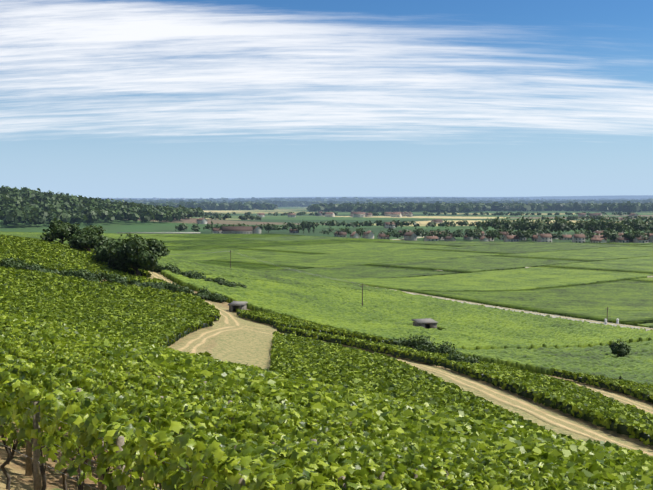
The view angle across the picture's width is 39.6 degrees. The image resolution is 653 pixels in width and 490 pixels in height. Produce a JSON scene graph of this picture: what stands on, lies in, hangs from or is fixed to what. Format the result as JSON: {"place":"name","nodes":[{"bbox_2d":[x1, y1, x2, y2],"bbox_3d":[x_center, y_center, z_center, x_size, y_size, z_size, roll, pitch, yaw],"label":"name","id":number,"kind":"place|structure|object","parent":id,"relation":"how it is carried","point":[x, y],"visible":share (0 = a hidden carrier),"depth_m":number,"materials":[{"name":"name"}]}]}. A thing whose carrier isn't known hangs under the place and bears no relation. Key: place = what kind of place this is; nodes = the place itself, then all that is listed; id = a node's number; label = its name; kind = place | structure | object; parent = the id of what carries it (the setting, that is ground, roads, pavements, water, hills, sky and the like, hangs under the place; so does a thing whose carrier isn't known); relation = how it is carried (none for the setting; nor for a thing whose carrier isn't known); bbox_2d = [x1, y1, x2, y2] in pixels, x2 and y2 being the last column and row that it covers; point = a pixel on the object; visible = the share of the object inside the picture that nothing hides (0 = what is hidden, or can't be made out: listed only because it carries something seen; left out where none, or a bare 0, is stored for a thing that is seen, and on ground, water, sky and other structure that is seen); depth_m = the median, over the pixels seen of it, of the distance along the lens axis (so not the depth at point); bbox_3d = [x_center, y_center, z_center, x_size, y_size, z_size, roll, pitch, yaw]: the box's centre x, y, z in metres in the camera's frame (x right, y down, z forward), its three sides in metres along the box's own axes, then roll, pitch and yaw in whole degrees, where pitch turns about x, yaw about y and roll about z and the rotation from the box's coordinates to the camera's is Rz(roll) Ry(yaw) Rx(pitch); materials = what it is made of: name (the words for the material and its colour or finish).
{"place":"outdoors","nodes":[
{"label":"outdoors","id":0,"kind":"place"},
{"bbox_2d":[0,366,548,489],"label":"vine wires","id":1,"kind":"object","parent":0,"point":[135,461],"visible":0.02,"depth_m":10.58,"materials":[{"name":"grey metal"}]},
{"bbox_2d":[0,195,652,489],"bbox_3d":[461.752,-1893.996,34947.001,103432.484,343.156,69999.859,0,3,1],"label":"ground","id":2,"kind":"structure","parent":0,"point":[245,347],"depth_m":207.45,"materials":[{"name":"beige soil"}]},
{"bbox_2d":[0,234,220,345],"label":"vineyard","id":3,"kind":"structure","parent":2,"relation":"on","point":[61,256],"depth_m":173.25,"materials":[{"name":"green plant"}]},
{"bbox_2d":[0,424,237,489],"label":"grapevine trunks","id":4,"kind":"object","parent":2,"relation":"on","point":[10,456],"visible":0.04,"depth_m":11.57,"materials":[{"name":"brown wood"}]},
{"bbox_2d":[23,352,527,489],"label":"vine stakes","id":5,"kind":"object","parent":2,"relation":"on","point":[37,481],"visible":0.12,"depth_m":10.93,"materials":[{"name":"brown wood"}]},
{"bbox_2d":[0,246,652,489],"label":"vines","id":6,"kind":"object","parent":2,"relation":"on","point":[327,460],"depth_m":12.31,"materials":[{"name":"green plant"}]},
{"bbox_2d":[0,232,652,327],"bbox_3d":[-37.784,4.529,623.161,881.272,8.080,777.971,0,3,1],"label":"plain vines","id":7,"kind":"object","parent":2,"relation":"on","point":[592,281],"visible":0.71,"depth_m":529.78,"materials":[{"name":"green plant"}]},
{"bbox_2d":[0,291,652,445],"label":"vines","id":8,"kind":"object","parent":2,"relation":"on","point":[333,364],"visible":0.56,"depth_m":104.92,"materials":[{"name":"green plant"}]},
{"bbox_2d":[229,304,436,328],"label":"hut walls","id":9,"kind":"structure","parent":2,"relation":"on","point":[232,308],"depth_m":211.70,"materials":[{"name":"grey stone"}]},
{"bbox_2d":[228,301,437,323],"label":"hut roof","id":10,"kind":"structure","parent":9,"relation":"on","point":[418,321],"depth_m":211.86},
{"bbox_2d":[65,243,652,384],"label":"vines","id":11,"kind":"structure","parent":2,"relation":"on","point":[534,343],"depth_m":223.46,"materials":[{"name":"green plant"}]},
{"bbox_2d":[106,197,652,242],"bbox_3d":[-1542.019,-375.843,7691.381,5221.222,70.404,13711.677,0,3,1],"label":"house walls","id":12,"kind":"structure","parent":2,"relation":"on","point":[257,230],"depth_m":937.28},
{"bbox_2d":[197,214,648,242],"bbox_3d":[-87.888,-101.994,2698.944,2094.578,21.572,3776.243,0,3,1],"label":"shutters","id":13,"kind":"object","parent":12,"relation":"attached to","point":[428,239],"visible":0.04,"depth_m":912.27,"materials":[{"name":"grey"}]},
{"bbox_2d":[198,214,649,242],"bbox_3d":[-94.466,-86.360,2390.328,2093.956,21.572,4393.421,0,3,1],"label":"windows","id":14,"kind":"structure","parent":12,"relation":"attached to","point":[464,238],"depth_m":894.67,"materials":[{"name":"black"}]},
{"bbox_2d":[197,211,652,240],"bbox_3d":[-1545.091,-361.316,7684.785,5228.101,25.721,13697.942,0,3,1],"label":"village houses","id":15,"kind":"structure","parent":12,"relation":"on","point":[250,228],"depth_m":910.90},
{"bbox_2d":[148,270,652,455],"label":"tracks","id":16,"kind":"object","parent":2,"relation":"on","point":[193,345],"visible":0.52,"depth_m":110.31},
{"bbox_2d":[230,250,609,321],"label":"utility poles","id":17,"kind":"object","parent":2,"relation":"on","point":[365,285],"visible":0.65,"depth_m":265.87,"materials":[{"name":"brown wood"}]},
{"bbox_2d":[199,251,360,284],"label":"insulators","id":18,"kind":"object","parent":17,"relation":"on","point":[288,268],"visible":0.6,"depth_m":271.32,"materials":[{"name":"grey"}]},
{"bbox_2d":[604,318,618,323],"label":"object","id":19,"kind":"structure","parent":2,"relation":"on","point":[605,320],"depth_m":262.26,"materials":[{"name":"white stone"}]},
{"bbox_2d":[0,0,652,198],"label":"sky","id":20,"kind":"structure","parent":0,"point":[204,99],"materials":[{"name":"blue"}]},
{"bbox_2d":[377,236,652,330],"bbox_3d":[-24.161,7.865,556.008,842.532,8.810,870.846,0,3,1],"label":"road","id":21,"kind":"structure","parent":0,"point":[592,321],"depth_m":281.59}
]}

